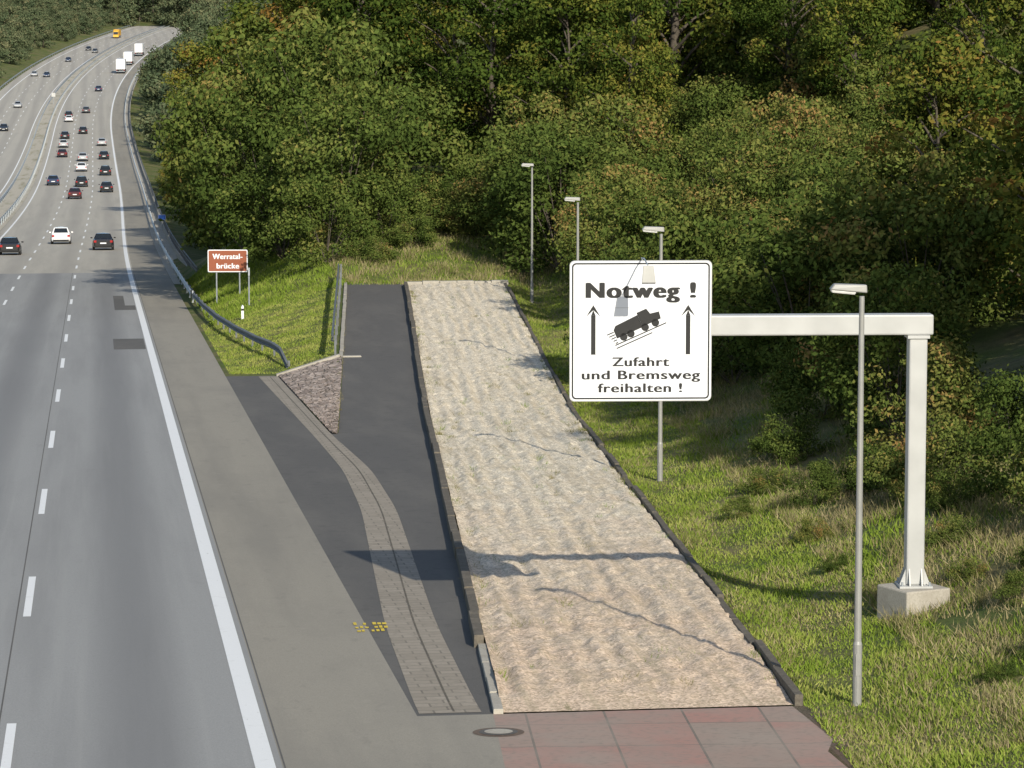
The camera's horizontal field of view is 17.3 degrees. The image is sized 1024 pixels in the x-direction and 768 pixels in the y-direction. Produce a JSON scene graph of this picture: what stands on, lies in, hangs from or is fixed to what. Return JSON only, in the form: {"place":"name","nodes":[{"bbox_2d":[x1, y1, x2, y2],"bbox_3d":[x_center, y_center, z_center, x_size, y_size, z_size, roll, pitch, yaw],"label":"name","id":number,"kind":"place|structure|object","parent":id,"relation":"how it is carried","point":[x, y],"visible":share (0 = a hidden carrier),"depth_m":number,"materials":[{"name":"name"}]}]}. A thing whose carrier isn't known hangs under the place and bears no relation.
{"place":"outdoors","nodes":[
{"label":"outdoors","id":0,"kind":"place"},
{"bbox_2d":[0,0,1023,767],"bbox_3d":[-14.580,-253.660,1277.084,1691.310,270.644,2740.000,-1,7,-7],"label":"terrain","id":1,"kind":"structure","parent":0,"point":[1000,344],"depth_m":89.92,"materials":[{"name":"green plant"}]},
{"bbox_2d":[0,26,164,197],"bbox_3d":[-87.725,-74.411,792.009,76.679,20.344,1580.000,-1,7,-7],"label":"carriageway","id":2,"kind":"structure","parent":1,"relation":"on","point":[12,151],"depth_m":837.51,"materials":[{"name":"grey asphalt"}]},
{"bbox_2d":[0,26,275,767],"bbox_3d":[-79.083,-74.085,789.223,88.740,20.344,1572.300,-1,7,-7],"label":"lane markings","id":3,"kind":"object","parent":2,"relation":"on","point":[261,752],"visible":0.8,"depth_m":71.89,"materials":[{"name":"white paint"}]},
{"bbox_2d":[0,26,172,229],"bbox_3d":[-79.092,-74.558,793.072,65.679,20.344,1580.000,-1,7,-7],"label":"median strip","id":4,"kind":"object","parent":1,"relation":"on","point":[17,189],"visible":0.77,"depth_m":618.53,"materials":[{"name":"grey concrete"}]},
{"bbox_2d":[0,27,181,273],"bbox_3d":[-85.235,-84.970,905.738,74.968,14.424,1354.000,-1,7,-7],"label":"carriageway","id":5,"kind":"structure","parent":1,"relation":"on","point":[31,226],"depth_m":435.61,"materials":[{"name":"grey asphalt"}]},
{"bbox_2d":[0,0,276,163],"bbox_3d":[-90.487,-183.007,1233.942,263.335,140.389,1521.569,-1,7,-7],"label":"distant forest","id":6,"kind":"object","parent":1,"relation":"on","point":[26,26],"visible":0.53,"depth_m":1135.88,"materials":[{"name":"green plant"}]},
{"bbox_2d":[0,272,282,767],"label":"carriageway","id":7,"kind":"structure","parent":1,"relation":"on","point":[118,658],"depth_m":72.98,"materials":[{"name":"grey asphalt"}]},
{"bbox_2d":[0,272,285,767],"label":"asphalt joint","id":8,"kind":"object","parent":7,"relation":"on","point":[213,534],"visible":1,"depth_m":70.50,"materials":[{"name":"black asphalt"}]},
{"bbox_2d":[123,70,180,283],"bbox_3d":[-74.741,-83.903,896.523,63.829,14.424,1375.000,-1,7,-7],"label":"guardrail","id":9,"kind":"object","parent":1,"relation":"on","point":[167,265],"visible":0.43,"depth_m":407.84,"materials":[{"name":"grey metal"}]},
{"bbox_2d":[129,45,197,272],"bbox_3d":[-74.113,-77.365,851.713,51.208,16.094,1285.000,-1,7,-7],"label":"bridge parapet","id":10,"kind":"structure","parent":1,"relation":"on","point":[183,257],"depth_m":326.44,"materials":[{"name":"grey concrete"}]},
{"bbox_2d":[158,27,234,186],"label":"broadleaf tree","id":11,"kind":"object","parent":1,"relation":"on","point":[193,54],"visible":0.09,"depth_m":366.98,"materials":[{"name":"green plant"}]},
{"bbox_2d":[151,76,276,230],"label":"shrub","id":12,"kind":"object","parent":1,"relation":"on","point":[186,215],"visible":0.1,"depth_m":214.17,"materials":[{"name":"green plant"}]},
{"bbox_2d":[149,68,302,251],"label":"shrub","id":13,"kind":"object","parent":1,"relation":"on","point":[190,129],"visible":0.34,"depth_m":199.95,"materials":[{"name":"green plant"}]},
{"bbox_2d":[208,249,247,303],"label":"brown information sign","id":14,"kind":"object","parent":1,"relation":"on","point":[227,260],"visible":1,"depth_m":177.97,"materials":[{"name":"metal"}]},
{"bbox_2d":[188,285,289,367],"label":"guardrail","id":15,"kind":"object","parent":1,"relation":"on","point":[274,346],"visible":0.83,"depth_m":148.25,"materials":[{"name":"metal"}]},
{"bbox_2d":[219,0,294,78],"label":"broadleaf tree","id":16,"kind":"object","parent":1,"relation":"on","point":[237,20],"visible":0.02,"depth_m":254.13,"materials":[{"name":"green plant"}]},
{"bbox_2d":[177,69,347,257],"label":"shrub","id":17,"kind":"object","parent":1,"relation":"on","point":[255,125],"visible":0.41,"depth_m":187.46,"materials":[{"name":"green plant"}]},
{"bbox_2d":[185,213,341,325],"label":"grass verge","id":18,"kind":"object","parent":1,"relation":"on","point":[222,285],"depth_m":177.65,"materials":[{"name":"green plant"}]},
{"bbox_2d":[201,276,339,373],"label":"grass verge","id":19,"kind":"object","parent":1,"relation":"on","point":[283,340],"depth_m":147.41,"materials":[{"name":"green plant"}]},
{"bbox_2d":[208,149,348,262],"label":"shrub","id":20,"kind":"object","parent":1,"relation":"on","point":[245,220],"visible":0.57,"depth_m":183.17,"materials":[{"name":"green plant"}]},
{"bbox_2d":[226,376,330,433],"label":"emergency lane apron","id":21,"kind":"object","parent":1,"relation":"on","point":[267,410],"visible":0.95,"depth_m":115.07,"materials":[{"name":"grey asphalt"}]},
{"bbox_2d":[112,38,445,767],"bbox_3d":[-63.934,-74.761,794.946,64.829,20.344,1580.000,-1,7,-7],"label":"road shoulder","id":22,"kind":"object","parent":1,"relation":"on","point":[334,694],"visible":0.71,"depth_m":70.04},
{"bbox_2d":[180,1,389,203],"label":"broadleaf tree","id":23,"kind":"object","parent":1,"relation":"on","point":[239,50],"visible":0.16,"depth_m":204.55,"materials":[{"name":"green plant"}]},
{"bbox_2d":[279,356,342,433],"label":"stone embankment","id":24,"kind":"structure","parent":1,"relation":"on","point":[316,388],"depth_m":121.40,"materials":[{"name":"grey stone"}]},
{"bbox_2d":[256,173,379,266],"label":"shrub","id":25,"kind":"object","parent":1,"relation":"on","point":[310,219],"visible":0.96,"depth_m":174.02,"materials":[{"name":"green plant"}]},
{"bbox_2d":[236,0,425,161],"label":"broadleaf tree","id":26,"kind":"object","parent":1,"relation":"on","point":[275,17],"visible":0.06,"depth_m":232.21,"materials":[{"name":"green plant"}]},
{"bbox_2d":[242,15,432,204],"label":"shrub","id":27,"kind":"object","parent":1,"relation":"on","point":[324,71],"visible":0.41,"depth_m":188.41,"materials":[{"name":"green plant"}]},
{"bbox_2d":[259,76,435,241],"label":"shrub","id":28,"kind":"object","parent":1,"relation":"on","point":[304,150],"visible":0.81,"depth_m":178.32,"materials":[{"name":"green plant"}]},
{"bbox_2d":[259,376,480,713],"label":"brick strip","id":29,"kind":"object","parent":1,"relation":"on","point":[425,688],"visible":1,"depth_m":67.59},
{"bbox_2d":[344,235,401,261],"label":"shrub","id":30,"kind":"object","parent":1,"relation":"on","point":[371,251],"visible":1,"depth_m":172.46,"materials":[{"name":"green plant"}]},
{"bbox_2d":[297,0,452,161],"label":"broadleaf tree","id":31,"kind":"object","parent":1,"relation":"on","point":[372,6],"visible":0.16,"depth_m":223.44,"materials":[{"name":"green plant"}]},
{"bbox_2d":[258,431,492,715],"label":"emergency lane apron","id":32,"kind":"object","parent":1,"relation":"on","point":[401,466],"visible":0.71,"depth_m":80.59,"materials":[{"name":"grey asphalt"}]},
{"bbox_2d":[338,283,426,432],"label":"emergency lane","id":33,"kind":"structure","parent":1,"relation":"on","point":[380,390],"depth_m":127.45,"materials":[{"name":"grey asphalt"}]},
{"bbox_2d":[334,167,445,242],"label":"shrub","id":34,"kind":"object","parent":1,"relation":"on","point":[394,206],"visible":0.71,"depth_m":178.66,"materials":[{"name":"green plant"}]},
{"bbox_2d":[329,78,487,194],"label":"shrub","id":35,"kind":"object","parent":1,"relation":"on","point":[436,148],"visible":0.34,"depth_m":190.05,"materials":[{"name":"green plant"}]},
{"bbox_2d":[362,168,454,227],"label":"shrub","id":36,"kind":"object","parent":1,"relation":"on","point":[423,188],"visible":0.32,"depth_m":183.31,"materials":[{"name":"green plant"}]},
{"bbox_2d":[378,212,439,248],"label":"shrub","id":37,"kind":"object","parent":1,"relation":"on","point":[400,239],"visible":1,"depth_m":176.69,"materials":[{"name":"green plant"}]},
{"bbox_2d":[313,211,568,289],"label":"dry grass","id":38,"kind":"structure","parent":1,"relation":"on","point":[439,237],"depth_m":171.52,"materials":[{"name":"green plant"}]},
{"bbox_2d":[404,282,483,647],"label":"kerb","id":39,"kind":"structure","parent":1,"relation":"on","point":[475,626],"depth_m":81.01,"materials":[{"name":"grey concrete"}]},
{"bbox_2d":[414,197,490,238],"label":"shrub","id":40,"kind":"object","parent":1,"relation":"on","point":[447,223],"visible":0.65,"depth_m":180.44,"materials":[{"name":"green plant"}]},
{"bbox_2d":[392,0,525,161],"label":"broadleaf tree","id":41,"kind":"object","parent":1,"relation":"on","point":[447,39],"visible":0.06,"depth_m":233.23,"materials":[{"name":"green plant"}]},
{"bbox_2d":[417,714,504,767],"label":"emergency lane apron","id":42,"kind":"object","parent":1,"relation":"on","point":[456,741],"visible":1,"depth_m":50.95,"materials":[{"name":"concrete"}]},
{"bbox_2d":[393,0,530,154],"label":"broadleaf tree","id":43,"kind":"object","parent":1,"relation":"on","point":[423,55],"visible":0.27,"depth_m":210.58,"materials":[{"name":"green plant"}]},
{"bbox_2d":[409,0,565,181],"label":"broadleaf tree","id":44,"kind":"object","parent":1,"relation":"on","point":[493,34],"visible":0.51,"depth_m":195.99,"materials":[{"name":"green plant"}]},
{"bbox_2d":[446,146,554,245],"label":"shrub","id":45,"kind":"object","parent":1,"relation":"on","point":[469,193],"visible":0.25,"depth_m":177.88,"materials":[{"name":"green plant"}]},
{"bbox_2d":[436,114,568,230],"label":"shrub","id":46,"kind":"object","parent":1,"relation":"on","point":[465,171],"visible":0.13,"depth_m":181.03,"materials":[{"name":"green plant"}]},
{"bbox_2d":[469,119,607,257],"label":"shrub","id":47,"kind":"object","parent":1,"relation":"on","point":[514,141],"visible":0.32,"depth_m":173.03,"materials":[{"name":"green plant"}]},
{"bbox_2d":[488,90,611,147],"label":"shrub","id":48,"kind":"object","parent":1,"relation":"on","point":[542,106],"visible":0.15,"depth_m":185.80,"materials":[{"name":"green plant"}]},
{"bbox_2d":[482,131,650,274],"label":"shrub","id":49,"kind":"object","parent":1,"relation":"on","point":[515,174],"visible":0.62,"depth_m":168.69,"materials":[{"name":"green plant"}]},
{"bbox_2d":[492,0,644,123],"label":"broadleaf tree","id":50,"kind":"object","parent":1,"relation":"on","point":[555,78],"visible":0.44,"depth_m":190.01,"materials":[{"name":"green plant"}]},
{"bbox_2d":[408,282,792,712],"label":"gravel bed","id":51,"kind":"object","parent":1,"relation":"on","point":[632,563],"visible":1,"depth_m":73.14,"materials":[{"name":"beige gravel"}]},
{"bbox_2d":[529,90,672,203],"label":"shrub","id":52,"kind":"object","parent":1,"relation":"on","point":[573,123],"visible":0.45,"depth_m":174.31,"materials":[{"name":"green plant"}]},
{"bbox_2d":[547,159,665,269],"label":"shrub","id":53,"kind":"object","parent":1,"relation":"on","point":[611,175],"visible":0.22,"depth_m":152.64,"materials":[{"name":"green plant"}]},
{"bbox_2d":[547,173,687,295],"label":"shrub","id":54,"kind":"object","parent":1,"relation":"on","point":[589,226],"visible":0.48,"depth_m":143.21,"materials":[{"name":"green plant"}]},
{"bbox_2d":[566,0,682,158],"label":"broadleaf tree","id":55,"kind":"object","parent":1,"relation":"on","point":[650,58],"visible":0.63,"depth_m":181.69,"materials":[{"name":"green plant"}]},
{"bbox_2d":[593,189,694,259],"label":"shrub","id":56,"kind":"object","parent":1,"relation":"on","point":[641,214],"visible":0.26,"depth_m":139.75,"materials":[{"name":"green plant"}]},
{"bbox_2d":[606,147,687,193],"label":"shrub","id":57,"kind":"object","parent":1,"relation":"on","point":[663,165],"visible":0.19,"depth_m":167.79,"materials":[{"name":"green plant"}]},
{"bbox_2d":[504,283,802,705],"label":"kerb","id":58,"kind":"structure","parent":1,"relation":"on","point":[788,685],"depth_m":72.76,"materials":[{"name":"grey concrete"}]},
{"bbox_2d":[493,706,865,767],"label":"concrete slab area","id":59,"kind":"object","parent":1,"relation":"on","point":[771,737],"visible":1,"depth_m":50.98,"materials":[{"name":"concrete"}]},
{"bbox_2d":[610,0,755,138],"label":"broadleaf tree","id":60,"kind":"object","parent":1,"relation":"on","point":[702,44],"visible":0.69,"depth_m":194.69,"materials":[{"name":"green plant"}]},
{"bbox_2d":[655,72,765,156],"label":"shrub","id":61,"kind":"object","parent":1,"relation":"on","point":[738,86],"visible":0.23,"depth_m":185.90,"materials":[{"name":"green plant"}]},
{"bbox_2d":[639,203,783,357],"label":"shrub","id":62,"kind":"object","parent":1,"relation":"on","point":[676,244],"visible":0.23,"depth_m":114.88,"materials":[{"name":"green plant"}]},
{"bbox_2d":[665,115,761,187],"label":"shrub","id":63,"kind":"object","parent":1,"relation":"on","point":[697,146],"visible":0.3,"depth_m":169.69,"materials":[{"name":"green plant"}]},
{"bbox_2d":[667,86,765,158],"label":"shrub","id":64,"kind":"object","parent":1,"relation":"on","point":[702,115],"visible":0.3,"depth_m":182.58,"materials":[{"name":"green plant"}]},
{"bbox_2d":[665,50,782,135],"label":"shrub","id":65,"kind":"object","parent":1,"relation":"on","point":[730,63],"visible":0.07,"depth_m":192.76,"materials":[{"name":"green plant"}]},
{"bbox_2d":[676,133,809,245],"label":"shrub","id":66,"kind":"object","parent":1,"relation":"on","point":[749,186],"visible":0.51,"depth_m":139.02,"materials":[{"name":"green plant"}]},
{"bbox_2d":[711,302,778,383],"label":"shrub","id":67,"kind":"object","parent":1,"relation":"on","point":[716,359],"visible":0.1,"depth_m":110.45,"materials":[{"name":"green plant"}]},
{"bbox_2d":[569,257,949,619],"bbox_3d":[4.527,1.516,60.214,6.899,7.613,1.764,-1,7,-8],"label":"overhead traffic sign","id":68,"kind":"object","parent":1,"relation":"on","point":[643,330],"visible":1,"depth_m":60.19,"materials":[{"name":"white metal"}]},
{"bbox_2d":[732,465,792,495],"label":"shrub","id":69,"kind":"object","parent":1,"relation":"on","point":[758,482],"visible":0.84,"depth_m":83.26,"materials":[{"name":"green plant"}]},
{"bbox_2d":[507,280,1023,767],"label":"grass verge","id":70,"kind":"object","parent":1,"relation":"on","point":[763,592],"depth_m":63.78,"materials":[{"name":"green plant"}]},
{"bbox_2d":[708,122,832,246],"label":"shrub","id":71,"kind":"object","parent":1,"relation":"on","point":[785,142],"visible":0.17,"depth_m":150.94,"materials":[{"name":"green plant"}]},
{"bbox_2d":[724,0,853,118],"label":"broadleaf tree","id":72,"kind":"object","parent":1,"relation":"on","point":[767,69],"visible":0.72,"depth_m":183.69,"materials":[{"name":"green plant"}]},
{"bbox_2d":[726,89,851,190],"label":"shrub","id":73,"kind":"object","parent":1,"relation":"on","point":[796,121],"visible":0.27,"depth_m":158.93,"materials":[{"name":"green plant"}]},
{"bbox_2d":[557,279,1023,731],"bbox_3d":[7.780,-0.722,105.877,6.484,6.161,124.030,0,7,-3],"label":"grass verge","id":74,"kind":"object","parent":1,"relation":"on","point":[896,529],"depth_m":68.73,"materials":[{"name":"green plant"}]},
{"bbox_2d":[745,410,837,466],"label":"shrub","id":75,"kind":"object","parent":1,"relation":"on","point":[778,447],"visible":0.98,"depth_m":86.97,"materials":[{"name":"green plant"}]},
{"bbox_2d":[732,0,873,116],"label":"shrub","id":76,"kind":"object","parent":1,"relation":"on","point":[779,52],"visible":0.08,"depth_m":188.37,"materials":[{"name":"green plant"}]},
{"bbox_2d":[710,189,912,389],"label":"shrub","id":77,"kind":"object","parent":1,"relation":"on","point":[803,263],"visible":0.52,"depth_m":102.06,"materials":[{"name":"green plant"}]},
{"bbox_2d":[742,147,881,229],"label":"shrub","id":78,"kind":"object","parent":1,"relation":"on","point":[818,170],"visible":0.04,"depth_m":136.14,"materials":[{"name":"green plant"}]},
{"bbox_2d":[783,456,843,508],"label":"shrub","id":79,"kind":"object","parent":1,"relation":"on","point":[826,479],"visible":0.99,"depth_m":77.13,"materials":[{"name":"green plant"}]},
{"bbox_2d":[758,341,881,421],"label":"shrub","id":80,"kind":"object","parent":1,"relation":"on","point":[795,397],"visible":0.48,"depth_m":91.86,"materials":[{"name":"green plant"}]},
{"bbox_2d":[744,195,897,363],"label":"shrub","id":81,"kind":"object","parent":1,"relation":"on","point":[799,306],"visible":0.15,"depth_m":105.78,"materials":[{"name":"green plant"}]},
{"bbox_2d":[762,13,882,132],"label":"shrub","id":82,"kind":"object","parent":1,"relation":"on","point":[793,84],"visible":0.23,"depth_m":180.78,"materials":[{"name":"green plant"}]},
{"bbox_2d":[738,172,916,348],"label":"shrub","id":83,"kind":"object","parent":1,"relation":"on","point":[823,184],"visible":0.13,"depth_m":108.71,"materials":[{"name":"green plant"}]},
{"bbox_2d":[793,120,887,179],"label":"shrub","id":84,"kind":"object","parent":1,"relation":"on","point":[839,146],"visible":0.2,"depth_m":151.81,"materials":[{"name":"green plant"}]},
{"bbox_2d":[829,283,866,705],"bbox_3d":[5.326,2.084,53.601,0.588,7.405,0.183,0,7,-3],"label":"street lamp","id":85,"kind":"object","parent":1,"relation":"on","point":[851,289],"visible":0.96,"depth_m":53.55,"materials":[{"name":"grey metal"}]},
{"bbox_2d":[792,0,909,127],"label":"broadleaf tree","id":86,"kind":"object","parent":1,"relation":"on","point":[870,13],"visible":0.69,"depth_m":175.68,"materials":[{"name":"green plant"}]},
{"bbox_2d":[835,441,900,496],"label":"shrub","id":87,"kind":"object","parent":1,"relation":"on","point":[867,484],"visible":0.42,"depth_m":77.36,"materials":[{"name":"green plant"}]},
{"bbox_2d":[780,263,965,418],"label":"shrub","id":88,"kind":"object","parent":1,"relation":"on","point":[841,351],"visible":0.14,"depth_m":89.64,"materials":[{"name":"green plant"}]},
{"bbox_2d":[823,59,928,136],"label":"shrub","id":89,"kind":"object","parent":1,"relation":"on","point":[859,77],"visible":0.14,"depth_m":174.19,"materials":[{"name":"green plant"}]},
{"bbox_2d":[843,81,916,152],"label":"shrub","id":90,"kind":"object","parent":1,"relation":"on","point":[868,121],"visible":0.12,"depth_m":159.99,"materials":[{"name":"green plant"}]},
{"bbox_2d":[801,257,990,442],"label":"shrub","id":91,"kind":"object","parent":1,"relation":"on","point":[881,343],"visible":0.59,"depth_m":83.97,"materials":[{"name":"green plant"}]},
{"bbox_2d":[799,142,1021,357],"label":"shrub","id":92,"kind":"object","parent":1,"relation":"on","point":[924,220],"visible":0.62,"depth_m":99.97,"materials":[{"name":"green plant"}]},
{"bbox_2d":[823,237,1021,334],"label":"shrub","id":93,"kind":"object","parent":1,"relation":"on","point":[989,313],"visible":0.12,"depth_m":103.29,"materials":[{"name":"green plant"}]},
{"bbox_2d":[843,330,1005,469],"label":"shrub","id":94,"kind":"object","parent":1,"relation":"on","point":[951,393],"visible":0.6,"depth_m":78.99,"materials":[{"name":"green plant"}]},
{"bbox_2d":[863,411,1002,496],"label":"shrub","id":95,"kind":"object","parent":1,"relation":"on","point":[946,457],"visible":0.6,"depth_m":74.34,"materials":[{"name":"green plant"}]},
{"bbox_2d":[849,23,1023,291],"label":"broadleaf tree","id":96,"kind":"object","parent":1,"relation":"on","point":[937,65],"visible":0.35,"depth_m":110.04,"materials":[{"name":"green plant"}]},
{"bbox_2d":[925,469,982,513],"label":"shrub","id":97,"kind":"object","parent":1,"relation":"on","point":[940,500],"visible":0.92,"depth_m":69.29,"materials":[{"name":"green plant"}]},
{"bbox_2d":[925,511,983,546],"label":"shrub","id":98,"kind":"object","parent":1,"relation":"on","point":[953,528],"visible":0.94,"depth_m":65.75,"materials":[{"name":"green plant"}]},
{"bbox_2d":[922,0,1023,319],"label":"broadleaf tree","id":99,"kind":"object","parent":1,"relation":"on","point":[1007,292],"visible":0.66,"depth_m":99.60,"materials":[{"name":"green plant"}]},
{"bbox_2d":[924,0,1023,74],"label":"broadleaf tree","id":100,"kind":"object","parent":1,"relation":"on","point":[966,7],"visible":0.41,"depth_m":180.04,"materials":[{"name":"green plant"}]},
{"bbox_2d":[958,364,1023,501],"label":"shrub","id":101,"kind":"object","parent":1,"relation":"on","point":[1002,395],"visible":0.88,"depth_m":69.12,"materials":[{"name":"green plant"}]},
{"bbox_2d":[963,21,1023,282],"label":"broadleaf tree","id":102,"kind":"object","parent":1,"relation":"on","point":[1015,188],"visible":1,"depth_m":88.05,"materials":[{"name":"green plant"}]},
{"bbox_2d":[999,409,1023,508],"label":"shrub","id":103,"kind":"object","parent":1,"relation":"on","point":[1015,489],"visible":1,"depth_m":65.79,"materials":[{"name":"green plant"}]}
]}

